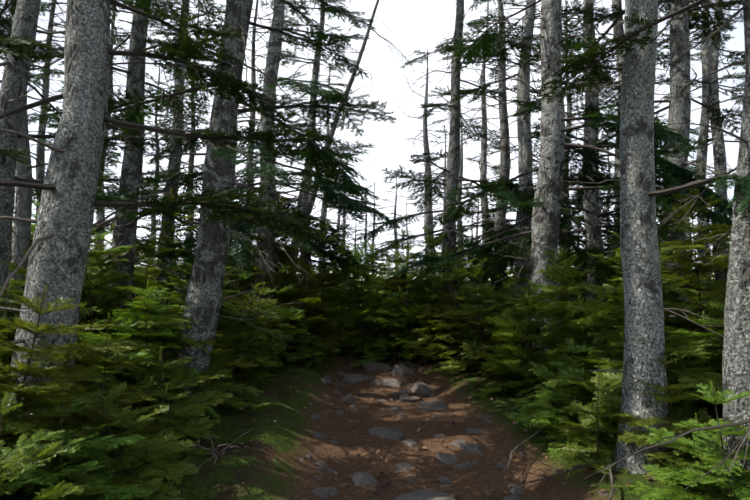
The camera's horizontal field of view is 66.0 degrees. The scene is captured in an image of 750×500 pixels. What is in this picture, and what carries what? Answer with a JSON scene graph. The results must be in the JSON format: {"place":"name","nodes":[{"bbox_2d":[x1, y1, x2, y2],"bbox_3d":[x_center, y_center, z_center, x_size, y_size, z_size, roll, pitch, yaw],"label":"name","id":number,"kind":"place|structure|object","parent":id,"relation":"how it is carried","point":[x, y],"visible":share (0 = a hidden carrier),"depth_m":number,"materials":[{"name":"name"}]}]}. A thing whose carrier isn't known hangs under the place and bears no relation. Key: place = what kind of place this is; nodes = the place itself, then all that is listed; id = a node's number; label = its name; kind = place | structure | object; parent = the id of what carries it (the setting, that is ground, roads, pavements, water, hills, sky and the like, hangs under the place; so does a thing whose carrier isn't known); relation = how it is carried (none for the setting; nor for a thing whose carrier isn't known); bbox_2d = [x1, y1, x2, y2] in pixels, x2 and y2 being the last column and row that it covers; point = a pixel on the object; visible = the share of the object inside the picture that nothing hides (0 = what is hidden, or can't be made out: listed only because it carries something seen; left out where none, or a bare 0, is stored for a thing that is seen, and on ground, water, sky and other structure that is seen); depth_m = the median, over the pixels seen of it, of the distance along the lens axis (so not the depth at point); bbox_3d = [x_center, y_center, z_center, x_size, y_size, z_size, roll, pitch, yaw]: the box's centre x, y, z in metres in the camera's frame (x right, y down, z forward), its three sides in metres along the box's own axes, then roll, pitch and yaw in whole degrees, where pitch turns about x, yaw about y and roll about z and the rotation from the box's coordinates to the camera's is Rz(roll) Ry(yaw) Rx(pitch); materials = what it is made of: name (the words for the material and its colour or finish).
{"place":"outdoors","nodes":[
{"label":"outdoors","id":0,"kind":"place"},
{"bbox_2d":[11,287,721,499],"bbox_3d":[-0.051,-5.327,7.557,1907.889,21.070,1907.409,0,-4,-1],"label":"ground","id":1,"kind":"structure","parent":0,"point":[255,459],"depth_m":4.88,"materials":[{"name":"soil"}]},
{"bbox_2d":[0,314,17,429],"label":"fir tree","id":2,"kind":"object","parent":1,"relation":"on","point":[5,353],"visible":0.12,"depth_m":3.73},
{"bbox_2d":[2,0,65,218],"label":"spruce tree","id":3,"kind":"object","parent":1,"relation":"on","point":[40,173],"visible":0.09,"depth_m":12.04,"materials":[{"name":"grey plant"}]},
{"bbox_2d":[0,366,79,497],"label":"fir tree","id":4,"kind":"object","parent":1,"relation":"on","point":[9,426],"visible":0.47,"depth_m":2.70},
{"bbox_2d":[0,392,90,499],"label":"fir tree","id":5,"kind":"object","parent":1,"relation":"on","point":[51,493],"visible":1,"depth_m":2.26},
{"bbox_2d":[7,273,111,340],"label":"fir tree","id":6,"kind":"object","parent":1,"relation":"on","point":[85,294],"visible":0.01,"depth_m":5.82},
{"bbox_2d":[0,247,120,435],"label":"fir tree","id":7,"kind":"object","parent":1,"relation":"on","point":[4,331],"visible":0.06,"depth_m":4.13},
{"bbox_2d":[0,0,138,311],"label":"spruce tree","id":8,"kind":"object","parent":1,"relation":"on","point":[24,199],"visible":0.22,"depth_m":6.24,"materials":[{"name":"grey plant"}]},
{"bbox_2d":[0,284,145,499],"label":"fir tree","id":9,"kind":"object","parent":1,"relation":"on","point":[50,372],"visible":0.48,"depth_m":3.15,"materials":[{"name":"plant"}]},
{"bbox_2d":[0,396,160,499],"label":"fir tree","id":10,"kind":"object","parent":1,"relation":"on","point":[119,493],"visible":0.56,"depth_m":2.86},
{"bbox_2d":[8,227,177,406],"bbox_3d":[-2.764,0.666,5.577,1.875,1.922,1.870,-7,2,-18],"label":"fir tree","id":11,"kind":"object","parent":1,"relation":"on","point":[134,324],"visible":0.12,"depth_m":5.52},
{"bbox_2d":[0,0,193,362],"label":"spruce tree","id":12,"kind":"object","parent":1,"relation":"on","point":[18,45],"visible":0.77,"depth_m":5.03,"materials":[{"name":"grey plant"}]},
{"bbox_2d":[47,0,152,266],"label":"spruce tree","id":13,"kind":"object","parent":1,"relation":"on","point":[100,215],"visible":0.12,"depth_m":12.99,"materials":[{"name":"grey plant"}]},
{"bbox_2d":[13,312,196,483],"bbox_3d":[-1.765,0.925,3.607,0.887,1.063,1.044,-3,-5,37],"label":"fir tree","id":14,"kind":"object","parent":1,"relation":"on","point":[129,395],"visible":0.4,"depth_m":3.63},
{"bbox_2d":[75,317,139,398],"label":"fir tree","id":15,"kind":"object","parent":1,"relation":"on","point":[82,341],"visible":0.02,"depth_m":4.94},
{"bbox_2d":[8,0,209,283],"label":"spruce tree","id":16,"kind":"object","parent":1,"relation":"on","point":[42,9],"visible":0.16,"depth_m":8.91,"materials":[{"name":"green plant"}]},
{"bbox_2d":[82,236,142,374],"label":"fir tree","id":17,"kind":"object","parent":1,"relation":"on","point":[101,246],"visible":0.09,"depth_m":6.51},
{"bbox_2d":[85,222,155,318],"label":"fir tree","id":18,"kind":"object","parent":1,"relation":"on","point":[135,267],"visible":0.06,"depth_m":8.36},
{"bbox_2d":[46,381,200,499],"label":"fir tree","id":19,"kind":"object","parent":1,"relation":"on","point":[148,458],"visible":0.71,"depth_m":3.27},
{"bbox_2d":[10,0,276,323],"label":"spruce tree","id":20,"kind":"object","parent":1,"relation":"on","point":[125,231],"visible":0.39,"depth_m":6.93,"materials":[{"name":"green plant"}]},
{"bbox_2d":[75,281,220,433],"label":"fir tree","id":21,"kind":"object","parent":1,"relation":"on","point":[181,370],"visible":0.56,"depth_m":4.75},
{"bbox_2d":[108,42,198,264],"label":"spruce tree","id":22,"kind":"object","parent":1,"relation":"on","point":[154,217],"visible":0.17,"depth_m":17.95,"materials":[{"name":"green plant"}]},
{"bbox_2d":[136,235,186,330],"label":"fir tree","id":23,"kind":"object","parent":1,"relation":"on","point":[163,300],"visible":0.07,"depth_m":8.04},
{"bbox_2d":[91,0,244,328],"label":"spruce tree","id":24,"kind":"object","parent":1,"relation":"on","point":[174,162],"visible":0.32,"depth_m":8.92,"materials":[{"name":"green plant"}]},
{"bbox_2d":[118,384,221,468],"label":"fir tree","id":25,"kind":"object","parent":1,"relation":"on","point":[191,424],"visible":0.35,"depth_m":3.99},
{"bbox_2d":[109,346,232,454],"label":"fir tree","id":26,"kind":"object","parent":1,"relation":"on","point":[199,380],"visible":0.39,"depth_m":4.40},
{"bbox_2d":[0,0,355,471],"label":"spruce tree","id":27,"kind":"object","parent":1,"relation":"on","point":[58,250],"visible":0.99,"depth_m":3.77,"materials":[{"name":"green plant"}]},
{"bbox_2d":[134,188,223,336],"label":"fir tree","id":28,"kind":"object","parent":1,"relation":"on","point":[171,230],"visible":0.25,"depth_m":7.64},
{"bbox_2d":[145,0,239,264],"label":"spruce tree","id":29,"kind":"object","parent":1,"relation":"on","point":[192,151],"visible":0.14,"depth_m":14.97,"materials":[{"name":"green plant"}]},
{"bbox_2d":[133,323,263,414],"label":"fir tree","id":30,"kind":"object","parent":1,"relation":"on","point":[233,401],"visible":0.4,"depth_m":5.23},
{"bbox_2d":[143,256,255,384],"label":"fir tree","id":31,"kind":"object","parent":1,"relation":"on","point":[226,309],"visible":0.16,"depth_m":6.39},
{"bbox_2d":[150,283,257,385],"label":"fir tree","id":32,"kind":"object","parent":1,"relation":"on","point":[237,363],"visible":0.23,"depth_m":5.74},
{"bbox_2d":[43,0,396,411],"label":"spruce tree","id":33,"kind":"object","parent":1,"relation":"on","point":[204,291],"visible":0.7,"depth_m":5.40,"materials":[{"name":"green plant"}]},
{"bbox_2d":[208,317,280,390],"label":"fir tree","id":34,"kind":"object","parent":1,"relation":"on","point":[261,363],"visible":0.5,"depth_m":6.22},
{"bbox_2d":[201,0,296,287],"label":"spruce tree","id":35,"kind":"object","parent":1,"relation":"on","point":[253,72],"visible":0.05,"depth_m":13.08,"materials":[{"name":"grey plant"}]},
{"bbox_2d":[212,283,295,384],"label":"fir tree","id":36,"kind":"object","parent":1,"relation":"on","point":[270,346],"visible":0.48,"depth_m":6.64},
{"bbox_2d":[219,273,303,359],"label":"fir tree","id":37,"kind":"object","parent":1,"relation":"on","point":[244,277],"visible":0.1,"depth_m":8.02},
{"bbox_2d":[223,233,314,338],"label":"fir tree","id":38,"kind":"object","parent":1,"relation":"on","point":[242,282],"visible":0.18,"depth_m":9.20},
{"bbox_2d":[141,0,399,352],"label":"spruce tree","id":39,"kind":"object","parent":1,"relation":"on","point":[337,200],"visible":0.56,"depth_m":8.76,"materials":[{"name":"green plant"}]},
{"bbox_2d":[218,190,324,351],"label":"fir tree","id":40,"kind":"object","parent":1,"relation":"on","point":[288,248],"visible":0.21,"depth_m":8.59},
{"bbox_2d":[228,265,320,366],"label":"fir tree","id":41,"kind":"object","parent":1,"relation":"on","point":[290,315],"visible":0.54,"depth_m":7.47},
{"bbox_2d":[228,0,381,332],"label":"spruce tree","id":42,"kind":"object","parent":1,"relation":"on","point":[314,78],"visible":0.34,"depth_m":10.80,"materials":[{"name":"green plant"}]},
{"bbox_2d":[284,324,328,366],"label":"fir tree","id":43,"kind":"object","parent":1,"relation":"on","point":[305,338],"visible":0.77,"depth_m":7.69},
{"bbox_2d":[253,252,360,352],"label":"fir tree","id":44,"kind":"object","parent":1,"relation":"on","point":[318,319],"visible":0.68,"depth_m":8.34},
{"bbox_2d":[276,22,377,281],"bbox_3d":[-1.789,-1.767,12.813,3.198,8.362,3.213,-2,-4,27],"label":"spruce tree","id":45,"kind":"object","parent":1,"relation":"on","point":[300,192],"visible":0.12,"depth_m":12.68,"materials":[{"name":"green plant"}]},
{"bbox_2d":[281,220,373,347],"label":"fir tree","id":46,"kind":"object","parent":1,"relation":"on","point":[324,277],"visible":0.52,"depth_m":9.34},
{"bbox_2d":[235,0,428,302],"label":"spruce tree","id":47,"kind":"object","parent":1,"relation":"on","point":[310,204],"visible":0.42,"depth_m":10.02,"materials":[{"name":"green plant"}]},
{"bbox_2d":[304,237,363,348],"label":"fir tree","id":48,"kind":"object","parent":1,"relation":"on","point":[327,271],"visible":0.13,"depth_m":10.76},
{"bbox_2d":[316,152,370,284],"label":"spruce tree","id":49,"kind":"object","parent":1,"relation":"on","point":[344,219],"visible":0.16,"depth_m":21.84,"materials":[{"name":"green plant"}]},
{"bbox_2d":[295,64,399,294],"bbox_3d":[-1.607,-1.058,16.019,3.631,8.359,3.396,-4,-5,43],"label":"spruce tree","id":50,"kind":"object","parent":1,"relation":"on","point":[323,210],"visible":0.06,"depth_m":15.89,"materials":[{"name":"green plant"}]},
{"bbox_2d":[319,240,391,358],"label":"fir tree","id":51,"kind":"object","parent":1,"relation":"on","point":[358,257],"visible":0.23,"depth_m":9.66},
{"bbox_2d":[342,373,374,382],"bbox_3d":[-0.213,1.848,7.920,0.538,0.300,0.285,6,-20,-20],"label":"rock","id":52,"kind":"object","parent":1,"relation":"on","point":[351,378],"visible":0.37,"depth_m":7.81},
{"bbox_2d":[315,259,412,358],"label":"fir tree","id":53,"kind":"object","parent":1,"relation":"on","point":[360,313],"visible":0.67,"depth_m":9.15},
{"bbox_2d":[351,472,377,485],"bbox_3d":[-0.071,1.785,4.365,0.270,0.199,0.301,4,-18,2],"label":"rock","id":54,"kind":"object","parent":1,"relation":"on","point":[364,478],"visible":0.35,"depth_m":4.32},
{"bbox_2d":[336,243,413,350],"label":"fir tree","id":55,"kind":"object","parent":1,"relation":"on","point":[380,265],"visible":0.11,"depth_m":10.29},
{"bbox_2d":[361,359,391,371],"bbox_3d":[0.026,1.783,8.492,0.473,0.366,0.524,1,-4,-10],"label":"rock","id":56,"kind":"object","parent":1,"relation":"on","point":[369,367],"visible":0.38,"depth_m":8.34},
{"bbox_2d":[369,427,396,438],"bbox_3d":[0.076,1.741,5.404,0.266,0.159,0.416,0,-4,-4],"label":"rock","id":57,"kind":"object","parent":1,"relation":"on","point":[384,432],"visible":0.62,"depth_m":5.33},
{"bbox_2d":[371,378,401,386],"bbox_3d":[0.159,1.871,7.691,0.441,0.318,0.454,-2,-5,28],"label":"rock","id":58,"kind":"object","parent":1,"relation":"on","point":[394,382],"visible":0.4,"depth_m":7.63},
{"bbox_2d":[350,287,433,367],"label":"fir tree","id":59,"kind":"object","parent":1,"relation":"on","point":[385,341],"visible":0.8,"depth_m":8.62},
{"bbox_2d":[365,170,418,270],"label":"spruce tree","id":60,"kind":"object","parent":1,"relation":"on","point":[395,229],"visible":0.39,"depth_m":26.04,"materials":[{"name":"green plant"}]},
{"bbox_2d":[348,228,454,352],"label":"fir tree","id":61,"kind":"object","parent":1,"relation":"on","point":[402,332],"visible":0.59,"depth_m":9.26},
{"bbox_2d":[376,241,428,344],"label":"fir tree","id":62,"kind":"object","parent":1,"relation":"on","point":[409,294],"visible":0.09,"depth_m":11.26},
{"bbox_2d":[391,364,413,374],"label":"rock","id":63,"kind":"object","parent":1,"relation":"on","point":[397,369],"visible":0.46,"depth_m":8.10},
{"bbox_2d":[189,379,633,499],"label":"fallen branches","id":64,"kind":"object","parent":1,"relation":"on","point":[216,456],"visible":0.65,"depth_m":4.11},
{"bbox_2d":[382,270,440,351],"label":"fir tree","id":65,"kind":"object","parent":1,"relation":"on","point":[421,280],"visible":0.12,"depth_m":10.06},
{"bbox_2d":[170,347,654,499],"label":"leaf litter","id":66,"kind":"object","parent":1,"relation":"on","point":[378,489],"visible":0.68,"depth_m":4.90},
{"bbox_2d":[410,382,433,394],"bbox_3d":[0.599,1.841,7.383,0.346,0.301,0.501,14,-12,-16],"label":"rock","id":67,"kind":"object","parent":1,"relation":"on","point":[424,388],"visible":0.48,"depth_m":7.24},
{"bbox_2d":[389,49,460,275],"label":"spruce tree","id":68,"kind":"object","parent":1,"relation":"on","point":[427,218],"visible":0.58,"depth_m":15.99,"materials":[{"name":"green plant"}]},
{"bbox_2d":[394,489,455,499],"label":"rock","id":69,"kind":"object","parent":1,"relation":"on","point":[421,494],"visible":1,"depth_m":3.85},
{"bbox_2d":[415,400,446,409],"bbox_3d":[0.635,1.767,6.391,0.341,0.189,0.351,1,-4,-7],"label":"rock","id":70,"kind":"object","parent":1,"relation":"on","point":[436,405],"visible":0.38,"depth_m":6.34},
{"bbox_2d":[396,281,470,358],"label":"fir tree","id":71,"kind":"object","parent":1,"relation":"on","point":[419,312],"visible":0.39,"depth_m":8.78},
{"bbox_2d":[437,452,457,464],"bbox_3d":[0.606,1.744,4.770,0.203,0.092,0.218,16,10,-6],"label":"rock","id":72,"kind":"object","parent":1,"relation":"on","point":[445,458],"visible":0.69,"depth_m":4.73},
{"bbox_2d":[421,125,479,251],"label":"spruce tree","id":73,"kind":"object","parent":1,"relation":"on","point":[444,167],"visible":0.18,"depth_m":22.10,"materials":[{"name":"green plant"}]},
{"bbox_2d":[402,245,502,364],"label":"fir tree","id":74,"kind":"object","parent":1,"relation":"on","point":[449,347],"visible":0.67,"depth_m":8.21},
{"bbox_2d":[405,225,501,352],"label":"fir tree","id":75,"kind":"object","parent":1,"relation":"on","point":[461,272],"visible":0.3,"depth_m":9.62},
{"bbox_2d":[354,0,564,352],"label":"spruce tree","id":76,"kind":"object","parent":1,"relation":"on","point":[452,170],"visible":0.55,"depth_m":9.99,"materials":[{"name":"green plant"}]},
{"bbox_2d":[424,248,501,352],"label":"fir tree","id":77,"kind":"object","parent":1,"relation":"on","point":[474,276],"visible":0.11,"depth_m":10.49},
{"bbox_2d":[433,112,494,304],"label":"spruce tree","id":78,"kind":"object","parent":1,"relation":"on","point":[460,182],"visible":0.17,"depth_m":19.04,"materials":[{"name":"grey plant"}]},
{"bbox_2d":[426,2,517,305],"bbox_3d":[2.670,-2.007,13.924,3.263,10.016,3.202,2,-5,-28],"label":"spruce tree","id":79,"kind":"object","parent":1,"relation":"on","point":[483,165],"visible":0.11,"depth_m":14.16,"materials":[{"name":"green plant"}]},
{"bbox_2d":[425,261,547,382],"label":"fir tree","id":80,"kind":"object","parent":1,"relation":"on","point":[478,319],"visible":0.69,"depth_m":7.35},
{"bbox_2d":[480,270,515,341],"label":"fir tree","id":81,"kind":"object","parent":1,"relation":"on","point":[504,304],"visible":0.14,"depth_m":10.32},
{"bbox_2d":[473,330,529,396],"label":"fir tree","id":82,"kind":"object","parent":1,"relation":"on","point":[498,379],"visible":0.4,"depth_m":6.68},
{"bbox_2d":[401,0,623,331],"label":"spruce tree","id":83,"kind":"object","parent":1,"relation":"on","point":[524,163],"visible":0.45,"depth_m":9.33,"materials":[{"name":"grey plant"}]},
{"bbox_2d":[420,0,605,306],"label":"spruce tree","id":84,"kind":"object","parent":1,"relation":"on","point":[505,162],"visible":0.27,"depth_m":12.00,"materials":[{"name":"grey plant"}]},
{"bbox_2d":[461,281,568,401],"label":"fir tree","id":85,"kind":"object","parent":1,"relation":"on","point":[500,366],"visible":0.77,"depth_m":6.26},
{"bbox_2d":[461,19,571,224],"bbox_3d":[3.764,-1.571,15.407,3.386,9.376,2.901,0,-4,-1],"label":"spruce tree","id":86,"kind":"object","parent":1,"relation":"on","point":[498,148],"visible":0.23,"depth_m":15.32,"materials":[{"name":"green plant"}]},
{"bbox_2d":[485,234,574,360],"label":"fir tree","id":87,"kind":"object","parent":1,"relation":"on","point":[517,269],"visible":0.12,"depth_m":8.05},
{"bbox_2d":[508,361,555,406],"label":"fir tree","id":88,"kind":"object","parent":1,"relation":"on","point":[522,390],"visible":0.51,"depth_m":5.77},
{"bbox_2d":[488,255,587,382],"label":"fir tree","id":89,"kind":"object","parent":1,"relation":"on","point":[517,343],"visible":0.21,"depth_m":6.75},
{"bbox_2d":[517,367,580,420],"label":"fir tree","id":90,"kind":"object","parent":1,"relation":"on","point":[547,389],"visible":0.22,"depth_m":5.35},
{"bbox_2d":[387,0,732,392],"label":"spruce tree","id":91,"kind":"object","parent":1,"relation":"on","point":[545,215],"visible":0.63,"depth_m":7.06,"materials":[{"name":"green plant"}]},
{"bbox_2d":[504,338,617,456],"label":"fir tree","id":92,"kind":"object","parent":1,"relation":"on","point":[548,416],"visible":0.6,"depth_m":4.78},
{"bbox_2d":[516,0,612,299],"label":"spruce tree","id":93,"kind":"object","parent":1,"relation":"on","point":[568,110],"visible":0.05,"depth_m":14.26,"materials":[{"name":"grey plant"}]},
{"bbox_2d":[522,247,624,405],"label":"fir tree","id":94,"kind":"object","parent":1,"relation":"on","point":[561,312],"visible":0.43,"depth_m":5.54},
{"bbox_2d":[549,371,645,474],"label":"fir tree","id":95,"kind":"object","parent":1,"relation":"on","point":[607,451],"visible":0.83,"depth_m":4.18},
{"bbox_2d":[454,0,749,473],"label":"spruce tree","id":96,"kind":"object","parent":1,"relation":"on","point":[641,272],"visible":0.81,"depth_m":4.09,"materials":[{"name":"grey plant"}]},
{"bbox_2d":[477,0,731,339],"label":"spruce tree","id":97,"kind":"object","parent":1,"relation":"on","point":[592,215],"visible":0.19,"depth_m":9.04,"materials":[{"name":"green plant"}]},
{"bbox_2d":[511,0,742,338],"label":"spruce tree","id":98,"kind":"object","parent":1,"relation":"on","point":[679,102],"visible":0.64,"depth_m":7.10,"materials":[{"name":"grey plant"}]},
{"bbox_2d":[540,230,723,465],"bbox_3d":[2.133,0.840,4.453,1.290,2.087,1.443,-4,-3,-40],"label":"fir tree","id":99,"kind":"object","parent":1,"relation":"on","point":[679,347],"visible":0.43,"depth_m":4.35,"materials":[{"name":"plant"}]},
{"bbox_2d":[579,265,688,378],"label":"fir tree","id":100,"kind":"object","parent":1,"relation":"on","point":[613,298],"visible":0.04,"depth_m":6.92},
{"bbox_2d":[558,0,710,304],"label":"spruce tree","id":101,"kind":"object","parent":1,"relation":"on","point":[618,27],"visible":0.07,"depth_m":10.53,"materials":[{"name":"grey plant"}]},
{"bbox_2d":[534,0,749,499],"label":"spruce tree","id":102,"kind":"object","parent":1,"relation":"on","point":[736,363],"visible":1,"depth_m":3.33,"materials":[{"name":"green plant"}]},
{"bbox_2d":[599,26,710,206],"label":"spruce tree","id":103,"kind":"object","parent":1,"relation":"on","point":[696,129],"visible":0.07,"depth_m":13.78,"materials":[{"name":"green plant"}]},
{"bbox_2d":[594,188,731,414],"bbox_3d":[3.084,0.571,5.682,1.970,2.419,2.050,0,-1,-30],"label":"fir tree","id":104,"kind":"object","parent":1,"relation":"on","point":[710,289],"visible":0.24,"depth_m":5.58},
{"bbox_2d":[606,355,721,491],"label":"fir tree","id":105,"kind":"object","parent":1,"relation":"on","point":[665,455],"visible":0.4,"depth_m":3.85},
{"bbox_2d":[612,381,749,499],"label":"fir tree","id":106,"kind":"object","parent":1,"relation":"on","point":[723,478],"visible":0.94,"depth_m":3.08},
{"bbox_2d":[659,413,727,499],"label":"fir tree","id":107,"kind":"object","parent":1,"relation":"on","point":[692,488],"visible":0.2,"depth_m":3.49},
{"bbox_2d":[668,311,723,434],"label":"fir tree","id":108,"kind":"object","parent":1,"relation":"on","point":[701,404],"visible":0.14,"depth_m":4.90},
{"bbox_2d":[660,36,731,263],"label":"spruce tree","id":109,"kind":"object","parent":1,"relation":"on","point":[687,217],"visible":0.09,"depth_m":17.10,"materials":[{"name":"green plant"}]},
{"bbox_2d":[675,301,724,428],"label":"fir tree","id":110,"kind":"object","parent":1,"relation":"on","point":[712,305],"visible":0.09,"depth_m":4.46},
{"bbox_2d":[656,0,744,297],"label":"spruce tree","id":111,"kind":"object","parent":1,"relation":"on","point":[701,155],"visible":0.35,"depth_m":11.06,"materials":[{"name":"green plant"}]},
{"bbox_2d":[657,0,744,281],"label":"spruce tree","id":112,"kind":"object","parent":1,"relation":"on","point":[719,154],"visible":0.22,"depth_m":9.23,"materials":[{"name":"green plant"}]},
{"bbox_2d":[0,0,744,268],"bbox_3d":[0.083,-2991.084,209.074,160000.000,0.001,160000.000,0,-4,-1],"label":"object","id":113,"kind":"structure","parent":0,"point":[415,24],"depth_m":8727.12,"materials":[{"name":"white"}]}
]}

